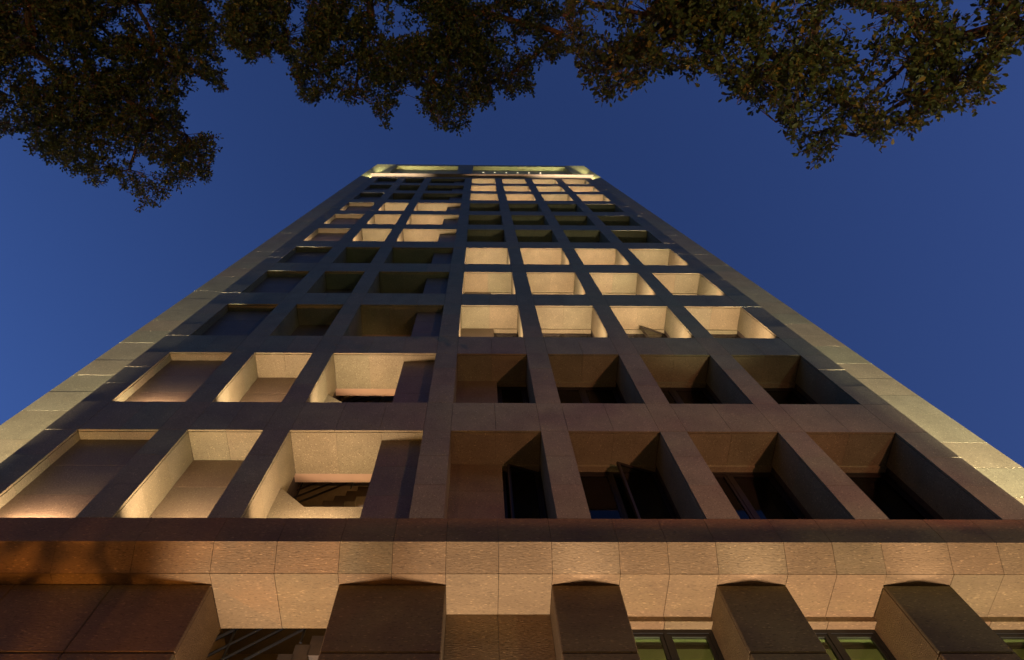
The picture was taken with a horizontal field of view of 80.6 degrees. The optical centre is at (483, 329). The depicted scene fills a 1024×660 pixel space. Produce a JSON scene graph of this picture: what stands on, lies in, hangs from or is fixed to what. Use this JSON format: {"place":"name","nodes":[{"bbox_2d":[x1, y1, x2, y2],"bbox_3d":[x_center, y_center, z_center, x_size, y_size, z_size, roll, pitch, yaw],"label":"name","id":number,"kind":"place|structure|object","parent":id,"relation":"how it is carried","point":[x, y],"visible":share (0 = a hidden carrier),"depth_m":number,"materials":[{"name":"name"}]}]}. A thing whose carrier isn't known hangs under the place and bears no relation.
{"place":"outdoors","nodes":[
{"label":"outdoors","id":0,"kind":"place"},
{"bbox_2d":[0,0,230,212],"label":"fig tree","id":1,"kind":"object","parent":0,"point":[21,36],"visible":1,"depth_m":7.64,"materials":[{"name":"green plant"}]},
{"bbox_2d":[0,0,1023,467],"label":"sky","id":2,"kind":"structure","parent":0,"point":[909,255],"materials":[{"name":"blue"}]},
{"label":"road","id":3,"kind":"structure","parent":0,"visible":0},
{"bbox_2d":[218,0,568,136],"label":"fig tree","id":4,"kind":"object","parent":3,"relation":"on","point":[454,27],"visible":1,"depth_m":7.14,"materials":[{"name":"green plant"}]},
{"bbox_2d":[560,0,1023,169],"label":"fig tree","id":5,"kind":"object","parent":3,"relation":"on","point":[784,71],"visible":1,"depth_m":4.79,"materials":[{"name":"green plant"}]},
{"label":"ground","id":6,"kind":"structure","parent":0,"visible":0},
{"bbox_2d":[0,164,1023,659],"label":"office tower","id":7,"kind":"structure","parent":6,"relation":"on","point":[462,412],"depth_m":11.19,"materials":[{"name":"beige stone"}]},
{"bbox_2d":[494,333,517,336],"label":"window","id":8,"kind":"structure","parent":7,"relation":"in","point":[495,334],"depth_m":18.29,"materials":[{"name":"metal"}]},
{"bbox_2d":[497,387,527,402],"bbox_3d":[0.698,1.900,13.861,0.722,2.468,0.080,0,-69,-1],"label":"window","id":9,"kind":"structure","parent":7,"relation":"in","point":[499,389],"depth_m":14.81,"materials":[{"name":"metal"}]},
{"bbox_2d":[502,464,546,518],"bbox_3d":[0.724,3.110,10.452,0.722,2.468,0.312,0,-69,-1],"label":"window","id":10,"kind":"structure","parent":7,"relation":"in","point":[526,472],"depth_m":11.05,"materials":[{"name":"metal"}]},
{"bbox_2d":[542,333,591,336],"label":"window","id":11,"kind":"structure","parent":7,"relation":"in","point":[544,334],"depth_m":18.30,"materials":[{"name":"metal"}]},
{"bbox_2d":[557,387,622,403],"bbox_3d":[2.440,1.909,13.878,1.729,2.468,0.080,0,-69,-1],"label":"window","id":12,"kind":"structure","parent":7,"relation":"in","point":[582,391],"depth_m":14.91,"materials":[{"name":"metal"}]},
{"bbox_2d":[579,461,676,518],"bbox_3d":[2.466,3.095,10.459,1.729,2.468,0.365,0,-69,-1],"label":"window","id":13,"kind":"structure","parent":7,"relation":"in","point":[610,476],"depth_m":11.20,"materials":[{"name":"metal"}]},
{"bbox_2d":[627,326,666,337],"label":"window","id":14,"kind":"structure","parent":7,"relation":"in","point":[659,334],"depth_m":18.28,"materials":[{"name":"metal"}]},
{"bbox_2d":[632,630,723,659],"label":"window","id":15,"kind":"structure","parent":7,"relation":"in","point":[666,637],"depth_m":8.59,"materials":[{"name":"metal"}]},
{"bbox_2d":[660,388,717,403],"bbox_3d":[4.678,1.921,13.899,1.728,2.468,0.080,0,-69,-1],"label":"window","id":16,"kind":"structure","parent":7,"relation":"in","point":[673,391],"depth_m":14.86,"materials":[{"name":"metal"}]},
{"bbox_2d":[711,334,739,337],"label":"window","id":17,"kind":"structure","parent":7,"relation":"in","point":[714,335],"depth_m":18.35,"materials":[{"name":"metal"}]},
{"bbox_2d":[712,472,805,518],"bbox_3d":[4.703,3.239,10.532,1.728,2.468,0.080,0,-69,-1],"label":"window","id":18,"kind":"structure","parent":7,"relation":"in","point":[730,477],"depth_m":11.20,"materials":[{"name":"metal"}]},
{"bbox_2d":[763,388,810,403],"bbox_3d":[6.917,1.933,13.920,1.714,2.468,0.080,0,-69,-1],"label":"window","id":19,"kind":"structure","parent":7,"relation":"in","point":[793,390],"depth_m":14.95,"materials":[{"name":"metal"}]},
{"bbox_2d":[814,630,895,659],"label":"window","id":20,"kind":"structure","parent":7,"relation":"in","point":[831,637],"depth_m":8.58,"materials":[{"name":"metal"}]},
{"bbox_2d":[845,473,934,519],"bbox_3d":[6.942,3.251,10.553,1.714,2.468,0.080,0,-69,-1],"label":"window","id":21,"kind":"structure","parent":7,"relation":"in","point":[884,476],"depth_m":11.26,"materials":[{"name":"metal"}]},
{"bbox_2d":[993,630,1023,659],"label":"window","id":22,"kind":"structure","parent":7,"relation":"in","point":[1003,634],"depth_m":8.66,"materials":[{"name":"metal"}]}
]}

